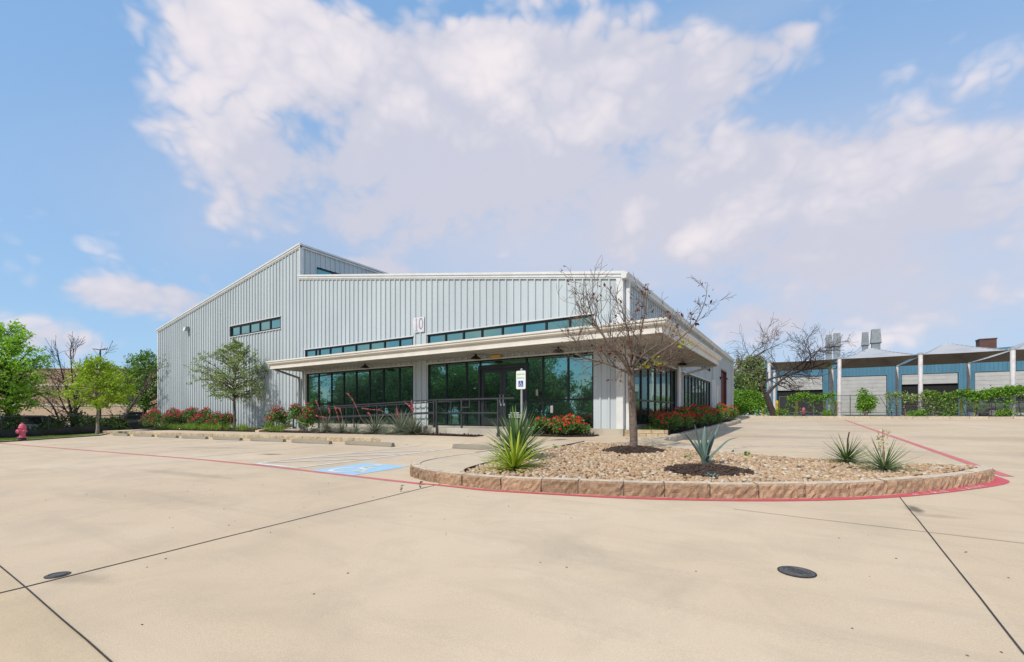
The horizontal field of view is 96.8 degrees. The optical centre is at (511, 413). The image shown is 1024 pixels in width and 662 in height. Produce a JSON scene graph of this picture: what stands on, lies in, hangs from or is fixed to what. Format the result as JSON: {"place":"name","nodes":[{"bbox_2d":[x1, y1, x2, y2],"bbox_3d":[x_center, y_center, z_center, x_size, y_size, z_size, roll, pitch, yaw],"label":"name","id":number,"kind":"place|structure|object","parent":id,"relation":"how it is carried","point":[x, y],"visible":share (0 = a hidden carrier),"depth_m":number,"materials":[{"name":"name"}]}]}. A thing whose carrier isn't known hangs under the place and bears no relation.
{"place":"outdoors","nodes":[
{"label":"outdoors","id":0,"kind":"place"},
{"bbox_2d":[0,433,106,441],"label":"verge","id":1,"kind":"structure","parent":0,"point":[92,434],"depth_m":24.19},
{"bbox_2d":[0,414,148,437],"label":"chain link fence","id":2,"kind":"object","parent":1,"relation":"on","point":[68,430],"visible":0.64,"depth_m":24.75,"materials":[{"name":"black metal"}]},
{"bbox_2d":[51,354,140,435],"bbox_3d":[-22.800,-0.935,25.304,3.601,4.674,3.986,0,0,32],"label":"young tree","id":3,"kind":"object","parent":1,"relation":"on","point":[99,381],"visible":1,"depth_m":24.97,"materials":[{"name":"green plant"}]},
{"bbox_2d":[140,422,287,430],"bbox_3d":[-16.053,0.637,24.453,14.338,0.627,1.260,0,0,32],"label":"border grass","id":4,"kind":"structure","parent":0,"point":[274,427],"depth_m":24.29,"materials":[{"name":"green plant"}]},
{"bbox_2d":[141,408,170,427],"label":"rose bush","id":5,"kind":"object","parent":4,"relation":"on","point":[153,417],"visible":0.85,"depth_m":30.05,"materials":[{"name":"green plant"}]},
{"bbox_2d":[160,407,180,425],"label":"rose bush","id":6,"kind":"object","parent":4,"relation":"on","point":[167,417],"visible":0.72,"depth_m":28.54,"materials":[{"name":"green plant"}]},
{"bbox_2d":[172,406,198,425],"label":"rose bush","id":7,"kind":"object","parent":4,"relation":"on","point":[184,417],"visible":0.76,"depth_m":27.60,"materials":[{"name":"green plant"}]},
{"bbox_2d":[185,407,221,426],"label":"rose bush","id":8,"kind":"object","parent":4,"relation":"on","point":[204,415],"visible":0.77,"depth_m":26.70,"materials":[{"name":"green plant"}]},
{"bbox_2d":[206,411,236,427],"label":"rose bush","id":9,"kind":"object","parent":4,"relation":"on","point":[223,418],"visible":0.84,"depth_m":25.48,"materials":[{"name":"green plant"}]},
{"bbox_2d":[183,338,270,429],"bbox_3d":[-14.928,-1.500,24.255,4.272,5.193,4.564,0,0,-43],"label":"young tree","id":10,"kind":"object","parent":4,"relation":"on","point":[235,346],"visible":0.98,"depth_m":23.97,"materials":[{"name":"green plant"}]},
{"bbox_2d":[262,405,292,428],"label":"rose bush","id":11,"kind":"object","parent":4,"relation":"on","point":[277,416],"visible":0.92,"depth_m":22.41,"materials":[{"name":"green plant"}]},
{"bbox_2d":[3,414,765,441],"bbox_3d":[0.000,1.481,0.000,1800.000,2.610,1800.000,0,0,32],"label":"ground","id":12,"kind":"structure","parent":0,"point":[104,434],"depth_m":23.22,"materials":[{"name":"green plant"}]},
{"bbox_2d":[0,413,31,429],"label":"shrub","id":13,"kind":"object","parent":12,"relation":"on","point":[20,420],"visible":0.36,"depth_m":26.02,"materials":[{"name":"green plant"}]},
{"bbox_2d":[0,318,59,415],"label":"leafy tree","id":14,"kind":"object","parent":12,"relation":"on","point":[10,347],"visible":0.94,"depth_m":26.94,"materials":[{"name":"green plant"}]},
{"bbox_2d":[30,414,71,429],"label":"shrub","id":15,"kind":"object","parent":12,"relation":"on","point":[54,426],"visible":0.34,"depth_m":28.09,"materials":[{"name":"green plant"}]},
{"bbox_2d":[23,331,117,424],"bbox_3d":[-30.564,-1.675,30.931,5.966,7.700,3.576,0,0,3],"label":"bare tree","id":16,"kind":"object","parent":12,"relation":"on","point":[70,408],"visible":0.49,"depth_m":30.82,"materials":[{"name":"brown plant"}]},
{"bbox_2d":[0,368,156,424],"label":"brick building","id":17,"kind":"structure","parent":12,"relation":"on","point":[39,410],"depth_m":58.00,"materials":[{"name":"beige brick"}]},
{"bbox_2d":[67,407,95,426],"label":"shrub","id":18,"kind":"object","parent":12,"relation":"on","point":[77,415],"visible":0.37,"depth_m":28.15,"materials":[{"name":"green plant"}]},
{"bbox_2d":[90,414,131,429],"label":"shrub","id":19,"kind":"object","parent":12,"relation":"on","point":[114,425],"visible":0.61,"depth_m":28.76,"materials":[{"name":"green plant"}]},
{"bbox_2d":[108,348,156,420],"bbox_3d":[-30.731,-1.703,37.998,5.853,7.553,5.518,0,0,-5],"label":"leafy tree","id":20,"kind":"object","parent":12,"relation":"on","point":[145,398],"visible":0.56,"depth_m":37.39,"materials":[{"name":"green plant"}]},
{"bbox_2d":[107,354,167,419],"bbox_3d":[-26.426,-1.023,32.250,5.293,6.354,3.409,0,0,32],"label":"leaning tree","id":21,"kind":"object","parent":12,"relation":"on","point":[137,398],"visible":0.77,"depth_m":31.85,"materials":[{"name":"grey plant"}]},
{"bbox_2d":[156,242,733,435],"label":"metal building","id":22,"kind":"structure","parent":12,"relation":"on","point":[322,328],"depth_m":19.36,"materials":[{"name":"white metal"}]},
{"bbox_2d":[231,317,280,336],"bbox_3d":[-14.676,-4.920,26.029,5.300,0.640,0.142,0,0,32],"label":"strip window","id":23,"kind":"structure","parent":22,"relation":"in","point":[274,323],"depth_m":25.92,"materials":[{"name":"teal glass"}]},
{"bbox_2d":[305,337,412,356],"bbox_3d":[-7.369,-2.945,21.399,7.640,0.650,0.142,0,0,32],"label":"clerestory window","id":24,"kind":"structure","parent":22,"relation":"in","point":[407,341],"depth_m":21.13,"materials":[{"name":"teal glass"}]},
{"bbox_2d":[307,366,412,424],"bbox_3d":[-7.319,-0.780,21.367,7.520,2.520,0.142,0,0,32],"label":"shopfront window","id":25,"kind":"structure","parent":22,"relation":"in","point":[391,384],"depth_m":21.09,"materials":[{"name":"teal glass"}]},
{"bbox_2d":[481,369,502,424],"bbox_3d":[-0.783,-0.603,17.152,0.994,2.142,0.143,0,0,32],"label":"entry door","id":26,"kind":"structure","parent":22,"relation":"in","point":[491,379],"depth_m":17.19,"materials":[{"name":"black glass"}]},
{"bbox_2d":[478,359,527,425],"label":"door frame","id":27,"kind":"structure","parent":22,"relation":"in","point":[516,363],"depth_m":16.89,"materials":[{"name":"black metal"}]},
{"bbox_2d":[428,352,592,427],"bbox_3d":[-0.355,-0.780,16.953,7.290,2.520,0.142,0,0,32],"label":"shopfront window","id":28,"kind":"structure","parent":22,"relation":"in","point":[558,385],"depth_m":16.14,"materials":[{"name":"teal glass"}]},
{"bbox_2d":[428,315,592,342],"bbox_3d":[-0.367,-2.945,16.961,7.320,0.650,0.142,0,0,32],"label":"clerestory window","id":29,"kind":"structure","parent":22,"relation":"in","point":[551,324],"depth_m":16.75,"materials":[{"name":"teal glass"}]},
{"bbox_2d":[503,367,524,424],"bbox_3d":[0.067,-0.603,16.613,0.994,2.142,0.143,0,0,32],"label":"entry door","id":30,"kind":"structure","parent":22,"relation":"in","point":[509,374],"depth_m":16.72,"materials":[{"name":"black glass"}]},
{"bbox_2d":[632,355,674,424],"bbox_3d":[5.453,-0.810,17.718,0.162,2.380,6.930,0,0,32],"label":"side shopfront window","id":31,"kind":"structure","parent":22,"relation":"in","point":[654,391],"depth_m":17.65,"materials":[{"name":"teal glass"}]},
{"bbox_2d":[682,372,709,409],"bbox_3d":[10.226,-0.850,25.248,0.162,2.300,8.200,0,0,32],"label":"side shopfront window","id":32,"kind":"structure","parent":22,"relation":"in","point":[696,391],"depth_m":24.76,"materials":[{"name":"black glass"}]},
{"bbox_2d":[721,369,726,407],"bbox_3d":[15.521,-1.435,33.554,0.235,3.570,3.000,0,0,32],"label":"door","id":33,"kind":"structure","parent":22,"relation":"in","point":[723,382],"depth_m":34.57,"materials":[{"name":"red metal"}]},
{"bbox_2d":[734,352,771,414],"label":"leafy tree","id":34,"kind":"object","parent":12,"relation":"on","point":[743,380],"visible":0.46,"depth_m":56.58,"materials":[{"name":"green plant"}]},
{"bbox_2d":[736,416,1023,418],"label":"yard kerb","id":35,"kind":"structure","parent":12,"relation":"on","point":[938,417],"depth_m":34.13,"materials":[{"name":"concrete"}]},
{"bbox_2d":[101,429,733,451],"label":"sidewalk","id":36,"kind":"structure","parent":0,"point":[432,440],"depth_m":14.13,"materials":[{"name":"concrete"}]},
{"bbox_2d":[259,430,479,435],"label":"mulch","id":37,"kind":"object","parent":36,"relation":"on","point":[420,433],"visible":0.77,"depth_m":17.61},
{"bbox_2d":[286,402,317,430],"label":"rose bush","id":38,"kind":"object","parent":37,"relation":"on","point":[305,416],"visible":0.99,"depth_m":20.11,"materials":[{"name":"green plant"}]},
{"bbox_2d":[311,400,341,433],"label":"red yucca","id":39,"kind":"object","parent":37,"relation":"on","point":[325,426],"visible":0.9,"depth_m":19.05,"materials":[{"name":"plant"}]},
{"bbox_2d":[347,393,391,434],"bbox_3d":[-5.418,0.048,17.560,2.048,1.769,1.886,0,0,-14],"label":"red yucca","id":40,"kind":"object","parent":37,"relation":"on","point":[373,428],"visible":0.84,"depth_m":17.44,"materials":[{"name":"plant"}]},
{"bbox_2d":[362,408,420,434],"bbox_3d":[-4.279,0.318,17.113,2.768,1.189,2.053,0,0,58],"label":"red yucca","id":41,"kind":"object","parent":37,"relation":"on","point":[397,422],"visible":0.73,"depth_m":16.65,"materials":[{"name":"plant"}]},
{"bbox_2d":[390,400,433,435],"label":"red yucca","id":42,"kind":"object","parent":37,"relation":"on","point":[413,428],"visible":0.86,"depth_m":16.32,"materials":[{"name":"plant"}]},
{"bbox_2d":[516,368,525,430],"bbox_3d":[0.248,-0.152,11.905,0.285,2.070,0.080,0,0,32],"label":"parking sign","id":43,"kind":"object","parent":36,"relation":"on","point":[521,379],"visible":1,"depth_m":11.88,"materials":[{"name":"white metal"}]},
{"bbox_2d":[535,434,594,435],"bbox_3d":[1.622,0.696,14.795,2.100,0.020,1.230,0,0,32],"label":"planting bed","id":44,"kind":"object","parent":36,"relation":"on","point":[561,435],"visible":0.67,"depth_m":14.58,"materials":[{"name":"brown soil"}]},
{"bbox_2d":[531,414,554,433],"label":"rose bush","id":45,"kind":"object","parent":44,"relation":"on","point":[541,422],"visible":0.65,"depth_m":15.16,"materials":[{"name":"green plant"}]},
{"bbox_2d":[545,413,591,434],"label":"rose bush","id":46,"kind":"object","parent":44,"relation":"on","point":[572,423],"visible":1,"depth_m":14.50,"materials":[{"name":"red plant"}]},
{"bbox_2d":[624,430,667,436],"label":"retaining wall","id":47,"kind":"structure","parent":36,"relation":"on","point":[648,433],"depth_m":14.14,"materials":[{"name":"stone"}]},
{"bbox_2d":[668,420,732,434],"bbox_3d":[9.328,0.545,22.236,1.350,0.309,18.850,0,0,32],"label":"planting bed","id":48,"kind":"object","parent":36,"relation":"on","point":[681,430],"visible":0.2,"depth_m":18.79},
{"bbox_2d":[646,411,687,432],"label":"rose bush","id":49,"kind":"object","parent":48,"relation":"on","point":[661,419],"visible":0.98,"depth_m":15.22,"materials":[{"name":"green plant"}]},
{"bbox_2d":[665,406,695,430],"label":"rose bush","id":50,"kind":"object","parent":48,"relation":"on","point":[689,418],"visible":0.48,"depth_m":16.54,"materials":[{"name":"green plant"}]},
{"bbox_2d":[679,404,706,428],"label":"rose bush","id":51,"kind":"object","parent":48,"relation":"on","point":[697,413],"visible":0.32,"depth_m":18.45,"materials":[{"name":"green plant"}]},
{"bbox_2d":[420,444,558,471],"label":"island walk","id":52,"kind":"structure","parent":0,"point":[458,463],"depth_m":8.00,"materials":[{"name":"concrete"}]},
{"bbox_2d":[0,418,1023,661],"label":"pavement","id":53,"kind":"structure","parent":0,"point":[470,578],"depth_m":3.23,"materials":[{"name":"concrete"}]},
{"bbox_2d":[103,431,406,444],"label":"sidewalk kerb","id":54,"kind":"structure","parent":53,"relation":"on","point":[328,438],"depth_m":17.92,"materials":[{"name":"concrete"}]},
{"bbox_2d":[252,446,452,467],"bbox_3d":[-3.396,0.973,10.864,1.576,0.078,4.784,0,0,32],"label":"aisle hatching","id":55,"kind":"object","parent":53,"relation":"on","point":[262,463],"visible":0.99,"depth_m":9.96,"materials":[{"name":"white paint"}]},
{"bbox_2d":[312,463,407,474],"bbox_3d":[-2.776,1.005,8.360,1.200,0.021,1.290,0,0,32],"label":"access marking","id":56,"kind":"object","parent":53,"relation":"on","point":[381,467],"visible":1,"depth_m":8.31,"materials":[{"name":"blue paint"}]},
{"bbox_2d":[282,425,452,432],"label":"access ramp","id":57,"kind":"structure","parent":53,"relation":"on","point":[429,429],"depth_m":17.98,"materials":[{"name":"concrete"}]},
{"bbox_2d":[293,397,514,436],"bbox_3d":[-4.761,0.165,18.428,12.272,1.391,1.652,0,0,32],"label":"handrail","id":58,"kind":"object","parent":57,"relation":"on","point":[437,412],"visible":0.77,"depth_m":17.18,"materials":[{"name":"black metal"}]},
{"bbox_2d":[345,440,394,446],"bbox_3d":[-4.264,0.886,13.541,2.050,0.127,0.153,0,0,32],"label":"wheel stop","id":59,"kind":"object","parent":53,"relation":"on","point":[371,443],"visible":1,"depth_m":13.41,"materials":[{"name":"concrete"}]},
{"bbox_2d":[15,421,925,456],"bbox_3d":[1.196,0.846,19.106,47.460,0.761,20.943,0,0,-14],"label":"stall line","id":60,"kind":"object","parent":53,"relation":"on","point":[689,443],"visible":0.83,"depth_m":14.79,"materials":[{"name":"white paint"}]},
{"bbox_2d":[452,444,502,449],"bbox_3d":[-0.720,0.878,11.846,2.050,0.127,0.153,0,0,32],"label":"wheel stop","id":61,"kind":"object","parent":53,"relation":"on","point":[467,446],"visible":0.52,"depth_m":11.98,"materials":[{"name":"concrete"}]},
{"bbox_2d":[434,426,540,436],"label":"entrance platform","id":62,"kind":"structure","parent":53,"relation":"on","point":[480,430],"depth_m":15.53,"materials":[{"name":"concrete"}]},
{"bbox_2d":[0,420,1013,484],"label":"red lane line","id":63,"kind":"object","parent":53,"relation":"on","point":[960,460],"visible":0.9,"depth_m":9.27,"materials":[{"name":"paint"}]},
{"bbox_2d":[0,485,1023,661],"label":"pavement joint","id":64,"kind":"object","parent":53,"relation":"on","point":[109,660],"visible":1,"depth_m":2.81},
{"bbox_2d":[626,419,740,441],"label":"bed kerb","id":65,"kind":"structure","parent":53,"relation":"on","point":[680,436],"depth_m":15.88,"materials":[{"name":"concrete"}]},
{"bbox_2d":[410,444,994,498],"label":"island kerb","id":66,"kind":"structure","parent":53,"relation":"on","point":[977,474],"depth_m":5.60,"materials":[{"name":"brown stone"}]},
{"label":"gravel bed","id":67,"kind":"structure","parent":66,"relation":"in","visible":0},
{"bbox_2d":[475,427,547,473],"bbox_3d":[0.028,0.587,6.845,1.233,0.767,1.229,0,0,32],"label":"yucca","id":68,"kind":"object","parent":67,"relation":"on","point":[511,459],"visible":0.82,"depth_m":6.76,"materials":[{"name":"green plant"}]},
{"bbox_2d":[478,405,553,460],"bbox_3d":[0.034,0.400,8.353,1.659,1.162,1.572,0,0,32],"label":"yucca","id":69,"kind":"object","parent":67,"relation":"on","point":[516,427],"visible":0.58,"depth_m":8.26,"materials":[{"name":"green plant"}]},
{"bbox_2d":[600,446,662,454],"bbox_3d":[2.631,0.787,9.810,1.431,0.164,1.241,0,0,32],"label":"mulch ring","id":70,"kind":"object","parent":67,"relation":"on","point":[632,450],"visible":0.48,"depth_m":9.46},
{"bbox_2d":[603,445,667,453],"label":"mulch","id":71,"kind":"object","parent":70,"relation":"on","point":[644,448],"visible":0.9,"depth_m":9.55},
{"bbox_2d":[552,255,736,446],"bbox_3d":[2.681,-1.254,9.643,3.712,4.464,2.422,0,0,-6],"label":"sapling","id":72,"kind":"object","parent":67,"relation":"on","point":[630,371],"visible":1,"depth_m":9.70,"materials":[{"name":"brown plant"}]},
{"bbox_2d":[663,463,757,476],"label":"mulch","id":73,"kind":"object","parent":67,"relation":"on","point":[717,467],"visible":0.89,"depth_m":6.54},
{"bbox_2d":[684,424,734,463],"bbox_3d":[3.138,0.492,7.255,0.860,0.654,0.344,0,0,-6],"label":"agave","id":74,"kind":"object","parent":73,"relation":"on","point":[703,449],"visible":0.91,"depth_m":7.21,"materials":[{"name":"green plant"}]},
{"bbox_2d":[461,442,972,482],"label":"gravel","id":75,"kind":"structure","parent":67,"relation":"on","point":[572,461],"depth_m":6.91,"materials":[{"name":"beige gravel"}]},
{"bbox_2d":[817,431,873,463],"bbox_3d":[5.558,0.600,7.532,1.029,0.676,1.040,0,0,-6],"label":"yucca","id":76,"kind":"object","parent":67,"relation":"on","point":[845,455],"visible":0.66,"depth_m":7.51,"materials":[{"name":"green plant"}]},
{"bbox_2d":[842,429,921,472],"bbox_3d":[5.411,0.606,6.596,1.098,0.769,1.118,0,0,-16],"label":"yucca","id":77,"kind":"object","parent":67,"relation":"on","point":[884,464],"visible":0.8,"depth_m":6.57,"materials":[{"name":"green plant"}]},
{"bbox_2d":[584,441,834,459],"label":"bed kerb","id":78,"kind":"structure","parent":53,"relation":"on","point":[733,452],"depth_m":9.01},
{"bbox_2d":[420,476,1009,500],"bbox_3d":[3.034,0.974,6.042,8.819,0.083,1.738,0,0,-3],"label":"red kerb band","id":79,"kind":"object","parent":53,"relation":"on","point":[997,481],"visible":0.88,"depth_m":5.51,"materials":[{"name":"paint"}]},
{"bbox_2d":[725,312,796,382],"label":"bare tree","id":80,"kind":"object","parent":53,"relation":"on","point":[754,356],"visible":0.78,"depth_m":41.56,"materials":[{"name":"grey plant"}]},
{"bbox_2d":[777,566,816,577],"bbox_3d":[1.874,1.043,2.990,0.222,0.019,0.222,0,0,-29],"label":"access cover","id":81,"kind":"object","parent":53,"relation":"on","point":[797,572],"visible":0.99,"depth_m":2.97,"materials":[{"name":"metal"}]},
{"bbox_2d":[0,0,1023,413],"label":"sky","id":82,"kind":"structure","parent":0,"point":[850,168],"materials":[{"name":"blue"}]},
{"bbox_2d":[742,415,1023,416],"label":"service yard","id":83,"kind":"structure","parent":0,"point":[866,415],"depth_m":45.46,"materials":[{"name":"concrete"}]},
{"bbox_2d":[734,387,773,415],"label":"hedge","id":84,"kind":"object","parent":83,"relation":"on","point":[745,405],"visible":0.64,"depth_m":40.53,"materials":[{"name":"green plant"}]},
{"bbox_2d":[767,361,770,415],"bbox_3d":[22.683,-2.067,40.085,0.340,5.226,0.340,0,0,32],"label":"sail post","id":85,"kind":"object","parent":83,"relation":"on","point":[769,376],"visible":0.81,"depth_m":39.97,"materials":[{"name":"white metal"}]},
{"bbox_2d":[771,359,836,371],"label":"shade sail","id":86,"kind":"object","parent":85,"relation":"attached to","point":[819,362],"visible":0.69,"depth_m":43.06,"materials":[{"name":"grey fabric"}]},
{"bbox_2d":[748,322,866,415],"bbox_3d":[25.993,-3.757,39.687,9.383,8.743,5.626,0,0,-14],"label":"bare tree","id":87,"kind":"object","parent":83,"relation":"on","point":[770,405],"visible":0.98,"depth_m":39.38,"materials":[{"name":"brown plant"}]},
{"bbox_2d":[837,357,841,415],"bbox_3d":[26.940,-2.067,37.387,0.340,5.226,0.340,0,0,32],"label":"sail post","id":88,"kind":"object","parent":83,"relation":"on","point":[838,379],"visible":0.9,"depth_m":37.29,"materials":[{"name":"white metal"}]},
{"bbox_2d":[833,348,917,368],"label":"shade sail","id":89,"kind":"object","parent":88,"relation":"attached to","point":[879,357],"visible":0.96,"depth_m":40.32,"materials":[{"name":"grey fabric"}]},
{"bbox_2d":[854,387,879,415],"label":"shrub","id":90,"kind":"object","parent":83,"relation":"on","point":[865,402],"visible":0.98,"depth_m":35.47,"materials":[{"name":"green plant"}]},
{"bbox_2d":[779,393,1023,416],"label":"chain link fence","id":91,"kind":"object","parent":83,"relation":"on","point":[889,412],"visible":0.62,"depth_m":35.11,"materials":[{"name":"grey metal"}]},
{"bbox_2d":[785,391,836,415],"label":"creeper","id":92,"kind":"object","parent":91,"relation":"attached to","point":[814,397],"visible":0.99,"depth_m":37.65,"materials":[{"name":"green plant"}]},
{"bbox_2d":[880,390,933,415],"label":"creeper","id":93,"kind":"object","parent":91,"relation":"attached to","point":[922,396],"visible":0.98,"depth_m":34.49,"materials":[{"name":"green plant"}]},
{"bbox_2d":[921,387,973,415],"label":"creeper","id":94,"kind":"object","parent":91,"relation":"attached to","point":[961,394],"visible":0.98,"depth_m":33.28,"materials":[{"name":"green plant"}]},
{"bbox_2d":[962,385,1013,416],"bbox_3d":[33.620,-0.839,32.233,2.975,2.399,1.149,0,0,32],"label":"creeper","id":95,"kind":"object","parent":91,"relation":"attached to","point":[993,392],"visible":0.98,"depth_m":32.08,"materials":[{"name":"green plant"}]},
{"bbox_2d":[1005,383,1023,415],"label":"creeper","id":96,"kind":"object","parent":91,"relation":"attached to","point":[1018,389],"visible":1,"depth_m":31.35,"materials":[{"name":"green plant"}]},
{"bbox_2d":[918,352,922,411],"bbox_3d":[31.188,-2.067,34.694,0.340,5.226,0.340,0,0,32],"label":"sail post","id":97,"kind":"object","parent":83,"relation":"on","point":[920,372],"visible":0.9,"depth_m":34.59,"materials":[{"name":"white metal"}]},
{"bbox_2d":[966,362,969,415],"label":"sail post","id":98,"kind":"object","parent":83,"relation":"on","point":[967,375],"visible":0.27,"depth_m":40.47,"materials":[{"name":"white metal"}]},
{"bbox_2d":[899,342,1008,365],"bbox_3d":[35.938,-5.186,37.603,4.802,1.429,9.868,0,0,32],"label":"shade sail","id":99,"kind":"object","parent":98,"relation":"attached to","point":[948,353],"visible":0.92,"depth_m":37.12,"materials":[{"name":"grey fabric"}]},
{"bbox_2d":[970,342,1023,362],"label":"shade sail","id":100,"kind":"object","parent":98,"relation":"attached to","point":[1003,357],"visible":0.79,"depth_m":38.17,"materials":[{"name":"grey fabric"}]},
{"bbox_2d":[966,395,1023,416],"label":"parked car","id":101,"kind":"object","parent":83,"relation":"on","point":[993,407],"visible":0.38,"depth_m":35.08,"materials":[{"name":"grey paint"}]},
{"bbox_2d":[1009,347,1015,416],"bbox_3d":[35.335,-2.067,32.065,0.340,5.226,0.340,0,0,32],"label":"sail post","id":102,"kind":"object","parent":83,"relation":"on","point":[1012,365],"visible":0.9,"depth_m":31.95,"materials":[{"name":"white metal"}]},
{"bbox_2d":[764,347,1023,414],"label":"service building","id":103,"kind":"structure","parent":0,"point":[947,378],"depth_m":47.76,"materials":[{"name":"blue metal"}]},
{"bbox_2d":[776,375,823,400],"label":"roll up door","id":104,"kind":"structure","parent":103,"relation":"in","point":[814,386],"depth_m":52.17,"materials":[{"name":"grey metal"}]},
{"bbox_2d":[835,374,887,414],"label":"roll up door","id":105,"kind":"structure","parent":103,"relation":"in","point":[849,385],"depth_m":49.32,"materials":[{"name":"grey metal"}]},
{"bbox_2d":[870,329,881,348],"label":"exhaust stack","id":106,"kind":"object","parent":103,"relation":"on","point":[875,340],"visible":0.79,"depth_m":49.94,"materials":[{"name":"grey metal"}]},
{"bbox_2d":[900,371,959,414],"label":"roll up door","id":107,"kind":"structure","parent":103,"relation":"in","point":[953,376],"depth_m":46.24,"materials":[{"name":"grey metal"}]},
{"bbox_2d":[975,338,997,348],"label":"roof unit","id":108,"kind":"structure","parent":103,"relation":"on","point":[987,343],"depth_m":46.55,"materials":[{"name":"brown metal"}]},
{"bbox_2d":[973,369,1023,414],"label":"roll up door","id":109,"kind":"structure","parent":103,"relation":"in","point":[996,378],"depth_m":43.90,"materials":[{"name":"grey metal"}]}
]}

